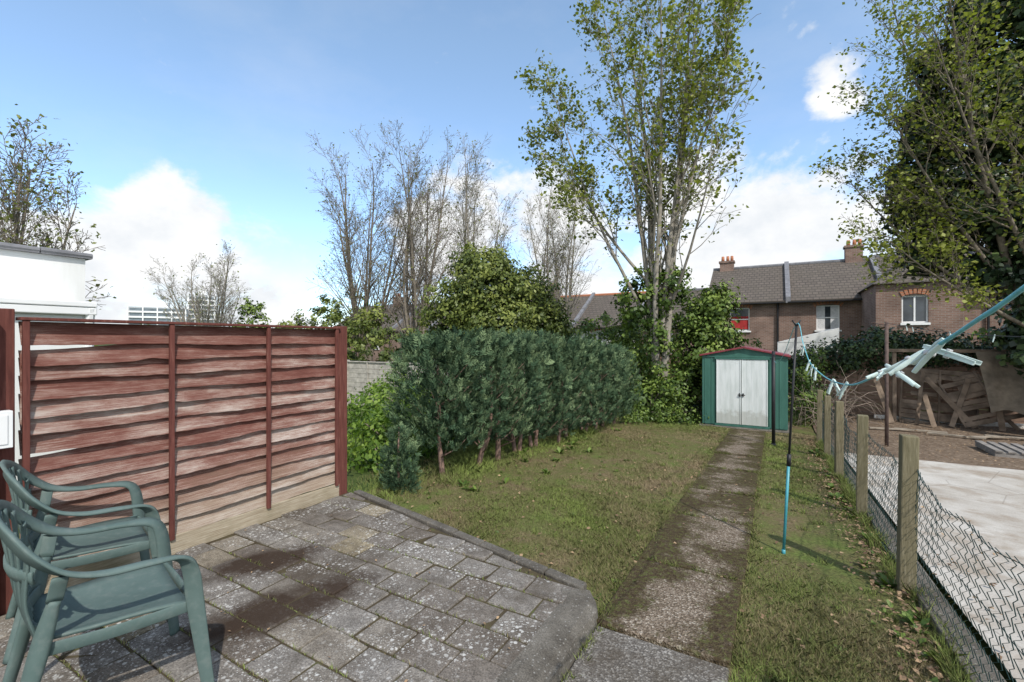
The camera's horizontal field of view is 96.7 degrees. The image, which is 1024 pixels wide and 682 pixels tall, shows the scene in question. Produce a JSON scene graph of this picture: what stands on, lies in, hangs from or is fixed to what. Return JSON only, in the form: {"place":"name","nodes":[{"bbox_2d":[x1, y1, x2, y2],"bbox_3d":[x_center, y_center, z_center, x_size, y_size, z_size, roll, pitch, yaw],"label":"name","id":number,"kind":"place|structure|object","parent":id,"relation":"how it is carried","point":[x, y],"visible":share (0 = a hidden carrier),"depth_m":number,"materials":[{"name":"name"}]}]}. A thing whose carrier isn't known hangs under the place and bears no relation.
{"place":"outdoors","nodes":[
{"label":"outdoors","id":0,"kind":"place"},
{"bbox_2d":[372,306,417,330],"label":"roof","id":1,"kind":"structure","parent":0,"point":[394,322],"depth_m":43.10,"materials":[{"name":"tile"}]},
{"bbox_2d":[393,304,442,330],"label":"roof","id":2,"kind":"structure","parent":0,"point":[410,317],"depth_m":40.52,"materials":[{"name":"tile"}]},
{"bbox_2d":[0,0,1017,328],"label":"sky","id":3,"kind":"structure","parent":0,"point":[192,123],"materials":[{"name":"blue"}]},
{"bbox_2d":[18,344,1014,681],"bbox_3d":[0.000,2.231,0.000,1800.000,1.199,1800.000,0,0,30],"label":"ground","id":4,"kind":"structure","parent":0,"point":[354,474],"depth_m":5.73,"materials":[{"name":"soil"}]},
{"bbox_2d":[0,249,84,301],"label":"walls","id":5,"kind":"structure","parent":4,"relation":"on","point":[35,275],"depth_m":5.02,"materials":[{"name":"paint"}]},
{"bbox_2d":[0,242,92,260],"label":"roof edge tiles","id":6,"kind":"object","parent":5,"relation":"on","point":[40,250],"visible":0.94,"depth_m":5.01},
{"bbox_2d":[15,312,84,480],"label":"wall","id":7,"kind":"structure","parent":4,"relation":"on","point":[18,345],"depth_m":4.49,"materials":[{"name":"paint"}]},
{"bbox_2d":[0,297,97,314],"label":"fascia","id":8,"kind":"structure","parent":7,"relation":"attached to","point":[25,305],"depth_m":4.60,"materials":[{"name":"white paint"}]},
{"bbox_2d":[84,309,94,346],"bbox_3d":[-4.570,0.672,4.925,0.114,2.056,0.074,0,0,30],"label":"downpipe","id":9,"kind":"object","parent":7,"relation":"attached to","point":[90,316],"visible":0.19,"depth_m":4.90,"materials":[{"name":"white paint"}]},
{"bbox_2d":[0,104,115,309],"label":"bare tree","id":10,"kind":"object","parent":4,"relation":"on","point":[23,187],"visible":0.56,"depth_m":10.29,"materials":[{"name":"plant"}]},
{"bbox_2d":[127,302,187,325],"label":"tower block","id":11,"kind":"structure","parent":4,"relation":"on","point":[153,311],"depth_m":247.93,"materials":[{"name":"white paint"}]},
{"bbox_2d":[130,308,183,325],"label":"windows","id":12,"kind":"structure","parent":11,"relation":"in","point":[133,309],"depth_m":247.45,"materials":[{"name":"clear glass"}]},
{"bbox_2d":[0,308,346,615],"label":"waney lap fence","id":13,"kind":"object","parent":4,"relation":"on","point":[205,433],"visible":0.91,"depth_m":3.27,"materials":[{"name":"wood"}]},
{"bbox_2d":[0,410,12,448],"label":"white meter box","id":14,"kind":"object","parent":13,"relation":"attached to","point":[6,428],"visible":1,"depth_m":2.46,"materials":[{"name":"paint"}]},
{"bbox_2d":[139,239,250,326],"bbox_3d":[-19.261,-1.989,29.009,6.147,9.031,6.306,0,0,30],"label":"bare tree","id":15,"kind":"object","parent":4,"relation":"on","point":[200,315],"visible":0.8,"depth_m":28.50,"materials":[{"name":"grey plant"}]},
{"bbox_2d":[187,290,215,325],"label":"tower block","id":16,"kind":"structure","parent":4,"relation":"on","point":[188,299],"depth_m":271.16,"materials":[{"name":"white paint"}]},
{"bbox_2d":[190,296,213,325],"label":"windows","id":17,"kind":"structure","parent":16,"relation":"in","point":[190,296],"depth_m":271.04,"materials":[{"name":"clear glass"}]},
{"bbox_2d":[231,296,272,327],"bbox_3d":[-16.314,-0.332,28.215,2.917,4.968,2.461,0,0,-8],"label":"dark evergreen","id":18,"kind":"object","parent":4,"relation":"on","point":[259,307],"visible":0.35,"depth_m":28.00,"materials":[{"name":"green plant"}]},
{"bbox_2d":[0,492,573,681],"bbox_3d":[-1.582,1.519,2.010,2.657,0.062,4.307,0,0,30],"label":"paved patio","id":19,"kind":"structure","parent":4,"relation":"on","point":[175,654],"depth_m":2.52,"materials":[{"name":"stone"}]},
{"bbox_2d":[0,460,160,663],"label":"plastic garden chair","id":20,"kind":"object","parent":19,"relation":"on","point":[139,539],"visible":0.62,"depth_m":2.45,"materials":[{"name":"plastic"}]},
{"bbox_2d":[0,500,214,681],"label":"plastic garden chair","id":21,"kind":"object","parent":19,"relation":"on","point":[160,588],"visible":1,"depth_m":1.88,"materials":[{"name":"plastic"}]},
{"bbox_2d":[53,496,552,681],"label":"joint moss","id":22,"kind":"object","parent":19,"relation":"on","point":[321,620],"visible":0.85,"depth_m":2.51,"materials":[{"name":"green plant"}]},
{"bbox_2d":[278,291,436,382],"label":"mixed shrubs","id":23,"kind":"object","parent":4,"relation":"on","point":[359,324],"visible":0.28,"depth_m":19.80,"materials":[{"name":"green plant"}]},
{"bbox_2d":[306,125,422,373],"bbox_3d":[-7.213,-4.215,23.252,6.630,12.887,5.320,0,0,30],"label":"bare tree","id":24,"kind":"object","parent":4,"relation":"on","point":[352,287],"visible":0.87,"depth_m":22.43,"materials":[{"name":"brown plant"}]},
{"bbox_2d":[368,332,394,369],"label":"walls","id":25,"kind":"structure","parent":4,"relation":"on","point":[375,356],"depth_m":41.45,"materials":[{"name":"brown brick"}]},
{"bbox_2d":[395,332,427,357],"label":"walls","id":26,"kind":"structure","parent":4,"relation":"on","point":[397,344],"depth_m":40.47,"materials":[{"name":"brown brick"}]},
{"bbox_2d":[368,117,485,335],"bbox_3d":[-4.211,-4.262,22.430,5.711,13.347,6.106,0,0,-25],"label":"bare tree","id":27,"kind":"object","parent":4,"relation":"on","point":[417,285],"visible":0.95,"depth_m":22.24,"materials":[{"name":"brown plant"}]},
{"bbox_2d":[347,367,507,474],"bbox_3d":[-1.725,1.386,9.167,6.246,1.681,3.908,0,0,63],"label":"bramble patch","id":28,"kind":"object","parent":4,"relation":"on","point":[376,420],"visible":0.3,"depth_m":7.04,"materials":[{"name":"green plant"}]},
{"bbox_2d":[347,360,524,405],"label":"wall","id":29,"kind":"structure","parent":4,"relation":"on","point":[370,371],"depth_m":13.65,"materials":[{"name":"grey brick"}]},
{"bbox_2d":[418,130,521,304],"bbox_3d":[-2.161,-4.475,24.625,4.562,13.601,6.205,0,0,30],"label":"bare tree","id":30,"kind":"object","parent":4,"relation":"on","point":[465,234],"visible":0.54,"depth_m":24.04,"materials":[{"name":"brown plant"}]},
{"bbox_2d":[353,490,586,589],"bbox_3d":[-0.554,1.593,3.668,2.677,0.215,0.083,0,0,41],"label":"patio edging","id":31,"kind":"object","parent":4,"relation":"on","point":[563,578],"visible":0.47,"depth_m":3.36,"materials":[{"name":"concrete"}]},
{"bbox_2d":[413,238,583,338],"bbox_3d":[-0.500,-0.754,15.841,5.679,5.763,4.049,0,0,30],"label":"round green tree","id":32,"kind":"object","parent":4,"relation":"on","point":[505,297],"visible":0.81,"depth_m":15.10,"materials":[{"name":"green plant"}]},
{"bbox_2d":[380,324,644,474],"bbox_3d":[0.645,0.904,8.477,2.167,2.321,7.688,0,0,30],"label":"conifer hedge","id":33,"kind":"object","parent":4,"relation":"on","point":[562,382],"visible":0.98,"depth_m":6.38,"materials":[{"name":"green plant"}]},
{"bbox_2d":[495,588,597,681],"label":"patio haunching","id":34,"kind":"object","parent":4,"relation":"on","point":[549,651],"visible":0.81,"depth_m":2.29,"materials":[{"name":"concrete"}]},
{"bbox_2d":[507,170,602,333],"bbox_3d":[2.755,-3.781,25.959,5.917,11.452,4.549,0,0,30],"label":"bare tree","id":35,"kind":"object","parent":4,"relation":"on","point":[554,259],"visible":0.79,"depth_m":25.41,"materials":[{"name":"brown plant"}]},
{"bbox_2d":[575,329,634,347],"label":"walls","id":36,"kind":"structure","parent":4,"relation":"on","point":[600,330],"depth_m":31.47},
{"bbox_2d":[514,0,764,416],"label":"maple tree","id":37,"kind":"object","parent":4,"relation":"on","point":[656,308],"visible":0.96,"depth_m":12.54,"materials":[{"name":"green plant"}]},
{"bbox_2d":[593,310,701,419],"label":"dark bushes","id":38,"kind":"object","parent":4,"relation":"on","point":[667,394],"visible":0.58,"depth_m":12.25,"materials":[{"name":"green plant"}]},
{"bbox_2d":[616,396,708,425],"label":"green plants","id":39,"kind":"object","parent":4,"relation":"on","point":[636,416],"visible":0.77,"depth_m":11.28,"materials":[{"name":"green plant"}]},
{"bbox_2d":[635,328,705,363],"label":"walls","id":40,"kind":"structure","parent":4,"relation":"on","point":[673,340],"depth_m":28.72,"materials":[{"name":"brown brick"}]},
{"bbox_2d":[640,291,706,326],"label":"roof","id":41,"kind":"structure","parent":40,"relation":"on","point":[679,306],"depth_m":30.53,"materials":[{"name":"tile"}]},
{"bbox_2d":[668,278,748,416],"bbox_3d":[5.435,0.243,13.028,2.479,4.103,2.262,0,0,30],"label":"laurel shrub","id":42,"kind":"object","parent":4,"relation":"on","point":[703,323],"visible":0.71,"depth_m":12.81,"materials":[{"name":"green plant"}]},
{"bbox_2d":[628,354,799,408],"bbox_3d":[6.536,1.370,15.400,6.020,1.860,0.110,0,0,30],"label":"brown timber fence","id":43,"kind":"object","parent":4,"relation":"on","point":[701,396],"visible":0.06,"depth_m":14.79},
{"bbox_2d":[699,346,790,433],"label":"metal garden shed","id":44,"kind":"structure","parent":4,"relation":"on","point":[736,389],"depth_m":10.69,"materials":[{"name":"green paint"}]},
{"bbox_2d":[716,359,767,426],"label":"sliding doors","id":45,"kind":"structure","parent":44,"relation":"in","point":[728,371],"depth_m":10.70,"materials":[{"name":"white metal"}]},
{"bbox_2d":[706,303,787,351],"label":"walls","id":46,"kind":"structure","parent":4,"relation":"on","point":[763,322],"depth_m":26.16,"materials":[{"name":"brown brick"}]},
{"bbox_2d":[730,308,750,331],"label":"window frames","id":47,"kind":"structure","parent":46,"relation":"attached to","point":[743,319],"depth_m":26.78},
{"bbox_2d":[731,316,748,328],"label":"curtains","id":48,"kind":"object","parent":47,"relation":"attached to","point":[742,324],"visible":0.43,"depth_m":26.90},
{"bbox_2d":[731,309,748,329],"bbox_3d":[13.504,-1.275,26.989,0.930,1.230,0.010,0,0,30],"label":"window glass","id":49,"kind":"object","parent":47,"relation":"in","point":[744,312],"visible":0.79,"depth_m":26.91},
{"bbox_2d":[709,266,785,302],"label":"roof","id":50,"kind":"structure","parent":46,"relation":"on","point":[761,284],"depth_m":28.13,"materials":[{"name":"tile"}]},
{"bbox_2d":[719,260,734,271],"bbox_3d":[14.575,-4.865,30.845,0.960,1.030,0.720,0,0,30],"label":"chimney stack","id":51,"kind":"object","parent":50,"relation":"on","point":[726,265],"visible":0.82,"depth_m":30.56,"materials":[{"name":"brown brick"}]},
{"bbox_2d":[713,263,783,270],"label":"ridge tiles","id":52,"kind":"object","parent":50,"relation":"on","point":[754,266],"visible":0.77,"depth_m":29.90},
{"bbox_2d":[726,302,783,341],"bbox_3d":[13.496,0.400,26.576,4.100,5.200,0.366,0,0,30],"label":"gutter and downpipe","id":53,"kind":"object","parent":46,"relation":"attached to","point":[777,314],"visible":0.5,"depth_m":25.79,"materials":[{"name":"black plastic"}]},
{"bbox_2d":[549,310,989,404],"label":"background shrubs","id":54,"kind":"object","parent":4,"relation":"on","point":[586,327],"visible":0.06,"depth_m":17.54,"materials":[{"name":"green plant"}]},
{"bbox_2d":[777,328,838,401],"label":"white outbuilding","id":55,"kind":"structure","parent":4,"relation":"on","point":[816,337],"depth_m":17.60,"materials":[{"name":"paint"}]},
{"bbox_2d":[788,300,860,381],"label":"walls","id":56,"kind":"structure","parent":4,"relation":"on","point":[849,316],"depth_m":25.01,"materials":[{"name":"brown brick"}]},
{"bbox_2d":[788,299,862,302],"bbox_3d":[17.220,0.400,24.426,4.100,5.200,0.366,0,0,30],"label":"gutter and downpipe","id":57,"kind":"object","parent":56,"relation":"attached to","point":[824,300],"visible":0.27,"depth_m":24.53,"materials":[{"name":"black plastic"}]},
{"bbox_2d":[813,301,842,306],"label":"brick arch","id":58,"kind":"structure","parent":56,"relation":"attached to","point":[831,302],"depth_m":24.69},
{"bbox_2d":[815,305,841,331],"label":"window frames","id":59,"kind":"structure","parent":56,"relation":"attached to","point":[818,330],"depth_m":24.84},
{"bbox_2d":[817,306,837,328],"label":"curtains","id":60,"kind":"object","parent":59,"relation":"attached to","point":[833,321],"visible":0.93,"depth_m":24.76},
{"bbox_2d":[825,306,829,328],"bbox_3d":[17.228,-1.275,24.839,0.930,1.230,0.010,0,0,30],"label":"window glass","id":61,"kind":"object","parent":59,"relation":"in","point":[827,314],"visible":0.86,"depth_m":24.84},
{"bbox_2d":[789,260,875,300],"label":"roof","id":62,"kind":"structure","parent":56,"relation":"on","point":[827,281],"depth_m":26.03,"materials":[{"name":"tile"}]},
{"bbox_2d":[784,261,790,302],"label":"party parapet","id":63,"kind":"structure","parent":62,"relation":"attached to","point":[787,283],"depth_m":26.76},
{"bbox_2d":[789,257,868,264],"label":"ridge tiles","id":64,"kind":"object","parent":62,"relation":"on","point":[822,261],"visible":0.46,"depth_m":28.16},
{"bbox_2d":[843,244,863,262],"bbox_3d":[20.551,-5.040,27.395,0.960,1.380,0.720,0,0,30],"label":"chimney stack","id":65,"kind":"object","parent":62,"relation":"on","point":[850,251],"visible":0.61,"depth_m":27.18,"materials":[{"name":"brown brick"}]},
{"bbox_2d":[869,256,881,278],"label":"party parapet","id":66,"kind":"structure","parent":62,"relation":"on","point":[874,268],"depth_m":25.70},
{"bbox_2d":[788,360,896,438],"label":"bare bramble stems","id":67,"kind":"object","parent":4,"relation":"on","point":[845,402],"visible":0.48,"depth_m":10.98,"materials":[{"name":"plant"}]},
{"bbox_2d":[788,322,1005,413],"bbox_3d":[10.613,0.807,12.498,5.946,2.690,1.492,0,0,30],"label":"ivy mound","id":68,"kind":"object","parent":4,"relation":"on","point":[853,352],"visible":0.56,"depth_m":12.54,"materials":[{"name":"green plant"}]},
{"bbox_2d":[861,281,962,402],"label":"wing walls","id":69,"kind":"structure","parent":4,"relation":"on","point":[877,306],"depth_m":20.04,"materials":[{"name":"brick"}]},
{"bbox_2d":[858,268,967,292],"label":"wing roof","id":70,"kind":"structure","parent":69,"relation":"on","point":[880,281],"depth_m":20.32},
{"bbox_2d":[900,288,929,295],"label":"wing brick arch","id":71,"kind":"structure","parent":69,"relation":"attached to","point":[911,292],"depth_m":19.85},
{"bbox_2d":[900,295,930,324],"bbox_3d":[17.605,-1.350,19.893,1.000,1.300,0.220,0,0,30],"label":"wing window frame","id":72,"kind":"object","parent":69,"relation":"attached to","point":[914,322],"visible":0.95,"depth_m":19.90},
{"bbox_2d":[903,296,925,321],"bbox_3d":[17.642,-1.400,19.958,0.780,1.080,0.010,0,0,30],"label":"wing window glass","id":73,"kind":"object","parent":72,"relation":"in","point":[920,308],"visible":1,"depth_m":19.93,"materials":[{"name":"glass"}]},
{"bbox_2d":[875,252,996,292],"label":"roof","id":74,"kind":"structure","parent":69,"relation":"on","point":[880,259],"depth_m":25.69,"materials":[{"name":"tile"}]},
{"bbox_2d":[806,410,1023,469],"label":"soil bed","id":75,"kind":"object","parent":4,"relation":"on","point":[933,444],"visible":0.41,"depth_m":9.32,"materials":[{"name":"soil"}]},
{"bbox_2d":[788,339,835,426],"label":"climbing plants","id":76,"kind":"object","parent":75,"relation":"on","point":[806,377],"visible":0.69,"depth_m":11.88,"materials":[{"name":"green plant"}]},
{"bbox_2d":[870,322,888,445],"bbox_3d":[7.057,0.915,8.743,0.284,2.569,0.062,0,0,30],"label":"neighbour line post","id":77,"kind":"object","parent":75,"relation":"on","point":[886,325],"visible":0.79,"depth_m":8.66,"materials":[{"name":"metal"}]},
{"bbox_2d":[844,453,1023,681],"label":"neighbour concrete slab","id":78,"kind":"structure","parent":75,"relation":"on","point":[988,502],"depth_m":4.14,"materials":[{"name":"concrete"}]},
{"bbox_2d":[869,427,1023,439],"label":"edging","id":79,"kind":"object","parent":75,"relation":"on","point":[985,436],"visible":1,"depth_m":9.80,"materials":[{"name":"brown wood"}]},
{"bbox_2d":[873,349,1023,430],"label":"collapsed lean to","id":80,"kind":"object","parent":75,"relation":"on","point":[1001,388],"visible":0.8,"depth_m":10.93,"materials":[{"name":"wood"}]},
{"bbox_2d":[975,440,1023,458],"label":"wooden pallet","id":81,"kind":"object","parent":75,"relation":"on","point":[1003,449],"visible":1,"depth_m":8.05,"materials":[{"name":"grey wood"}]},
{"bbox_2d":[808,0,1023,378],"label":"ivy clad tree","id":82,"kind":"object","parent":4,"relation":"on","point":[975,105],"visible":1,"depth_m":9.94,"materials":[{"name":"green plant"}]},
{"bbox_2d":[832,446,1005,681],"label":"concrete kerb","id":83,"kind":"structure","parent":4,"relation":"on","point":[984,661],"depth_m":2.62,"materials":[{"name":"concrete"}]},
{"bbox_2d":[816,390,1023,681],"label":"chain link fence","id":84,"kind":"object","parent":4,"relation":"on","point":[908,489],"visible":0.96,"depth_m":3.01,"materials":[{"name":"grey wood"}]},
{"bbox_2d":[818,352,1023,423],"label":"brown timber fence","id":85,"kind":"object","parent":4,"relation":"on","point":[907,389],"visible":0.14,"depth_m":12.57,"materials":[{"name":"wood"}]},
{"bbox_2d":[874,414,1023,428],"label":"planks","id":86,"kind":"object","parent":4,"relation":"on","point":[990,424],"visible":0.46,"depth_m":11.30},
{"bbox_2d":[887,323,1023,336],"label":"neighbour washing line","id":87,"kind":"object","parent":4,"relation":"on","point":[964,333],"visible":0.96,"depth_m":5.01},
{"bbox_2d":[963,293,1001,399],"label":"walls","id":88,"kind":"structure","parent":4,"relation":"on","point":[976,314],"depth_m":21.78,"materials":[{"name":"brown brick"}]},
{"bbox_2d":[979,292,997,342],"bbox_3d":[20.944,0.350,22.276,4.100,5.300,0.366,0,0,30],"label":"gutter and downpipe","id":89,"kind":"object","parent":88,"relation":"attached to","point":[988,322],"visible":0.03,"depth_m":21.49,"materials":[{"name":"black plastic"}]},
{"bbox_2d":[1002,293,1013,325],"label":"walls","id":90,"kind":"structure","parent":4,"relation":"on","point":[1004,307],"depth_m":21.30,"materials":[{"name":"brown brick"}]},
{"bbox_2d":[540,296,589,327],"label":"roof","id":91,"kind":"structure","parent":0,"point":[578,305],"depth_m":34.73,"materials":[{"name":"tile"}]},
{"bbox_2d":[571,292,594,327],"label":"party parapet","id":92,"kind":"structure","parent":91,"relation":"attached to","point":[582,311],"depth_m":33.49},
{"bbox_2d":[575,293,645,327],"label":"roof","id":93,"kind":"structure","parent":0,"point":[599,305],"depth_m":32.95,"materials":[{"name":"tile"}]},
{"bbox_2d":[595,291,645,295],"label":"ridge tiles","id":94,"kind":"object","parent":93,"relation":"on","point":[601,294],"visible":0.39,"depth_m":34.86,"materials":[{"name":"tile"}]},
{"bbox_2d":[563,626,728,681],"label":"tarmac path","id":95,"kind":"structure","parent":0,"point":[618,657],"depth_m":2.23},
{"bbox_2d":[347,408,991,681],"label":"lawn","id":96,"kind":"structure","parent":0,"point":[834,546],"depth_m":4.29,"materials":[{"name":"plant"}]},
{"bbox_2d":[375,421,422,494],"bbox_3d":[-1.266,1.312,5.125,0.651,0.797,0.558,0,0,30],"label":"young conifer bush","id":97,"kind":"object","parent":96,"relation":"on","point":[391,473],"visible":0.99,"depth_m":5.08,"materials":[{"name":"green plant"}]},
{"bbox_2d":[203,416,1023,681],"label":"fallen leaves","id":98,"kind":"object","parent":96,"relation":"on","point":[917,670],"visible":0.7,"depth_m":3.52,"materials":[{"name":"plant"}]},
{"bbox_2d":[424,428,950,681],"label":"weeds","id":99,"kind":"object","parent":96,"relation":"on","point":[908,615],"visible":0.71,"depth_m":3.41,"materials":[{"name":"green plant"}]},
{"bbox_2d":[771,351,775,445],"bbox_3d":[4.872,1.130,8.487,0.129,1.880,0.096,0,0,-45],"label":"clothes line post","id":100,"kind":"object","parent":96,"relation":"on","point":[773,443],"visible":0.79,"depth_m":8.47,"materials":[{"name":"black metal"}]},
{"bbox_2d":[781,320,800,553],"bbox_3d":[2.233,0.764,3.662,0.220,1.874,0.058,0,0,-25],"label":"clothes prop","id":101,"kind":"object","parent":96,"relation":"on","point":[788,465],"visible":0.94,"depth_m":3.64,"materials":[{"name":"black plastic"}]},
{"bbox_2d":[596,428,765,668],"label":"garden path","id":102,"kind":"structure","parent":0,"point":[686,608],"depth_m":3.22,"materials":[{"name":"concrete"}]},
{"bbox_2d":[774,285,1023,385],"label":"washing line","id":103,"kind":"object","parent":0,"point":[1008,299],"visible":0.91,"depth_m":0.64,"materials":[{"name":"plastic"}]},
{"bbox_2d":[826,379,832,393],"bbox_3d":[1.557,0.222,2.226,0.033,0.079,0.028,0,0,30],"label":"clothes peg","id":104,"kind":"object","parent":103,"relation":"attached to","point":[829,387],"visible":0.84,"depth_m":2.22,"materials":[{"name":"plastic"}]},
{"bbox_2d":[832,379,843,395],"bbox_3d":[1.538,0.220,2.148,0.044,0.079,0.019,0,0,38],"label":"clothes peg","id":105,"kind":"object","parent":103,"relation":"attached to","point":[836,386],"visible":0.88,"depth_m":2.15,"materials":[{"name":"plastic"}]},
{"bbox_2d":[836,382,848,398],"bbox_3d":[1.308,0.196,1.802,0.017,0.074,0.059,0,0,3],"label":"clothes peg","id":106,"kind":"object","parent":103,"relation":"attached to","point":[842,389],"visible":0.95,"depth_m":1.80,"materials":[{"name":"plastic"}]},
{"bbox_2d":[865,368,885,380],"bbox_3d":[0.889,0.080,1.101,0.077,0.028,0.026,0,0,-28],"label":"clothes peg","id":107,"kind":"object","parent":103,"relation":"attached to","point":[879,374],"visible":0.75,"depth_m":1.10,"materials":[{"name":"plastic"}]},
{"bbox_2d":[884,364,920,388],"bbox_3d":[0.885,0.080,1.038,0.026,0.054,0.068,0,0,-21],"label":"clothes peg","id":108,"kind":"object","parent":103,"relation":"attached to","point":[905,378],"visible":0.88,"depth_m":1.03,"materials":[{"name":"plastic"}]},
{"bbox_2d":[883,349,925,375],"bbox_3d":[0.748,0.039,0.860,0.069,0.054,0.026,0,0,30],"label":"clothes peg","id":109,"kind":"object","parent":103,"relation":"attached to","point":[898,366],"visible":0.7,"depth_m":0.86,"materials":[{"name":"plastic"}]},
{"bbox_2d":[911,337,945,373],"bbox_3d":[0.724,0.026,0.794,0.018,0.064,0.070,0,0,1],"label":"clothes peg","id":110,"kind":"object","parent":103,"relation":"attached to","point":[924,357],"visible":0.93,"depth_m":0.79,"materials":[{"name":"plastic"}]},
{"bbox_2d":[922,344,981,365],"bbox_3d":[0.753,0.023,0.783,0.026,0.035,0.075,0,0,-23],"label":"clothes peg","id":111,"kind":"object","parent":103,"relation":"attached to","point":[948,353],"visible":0.91,"depth_m":0.77,"materials":[{"name":"plastic"}]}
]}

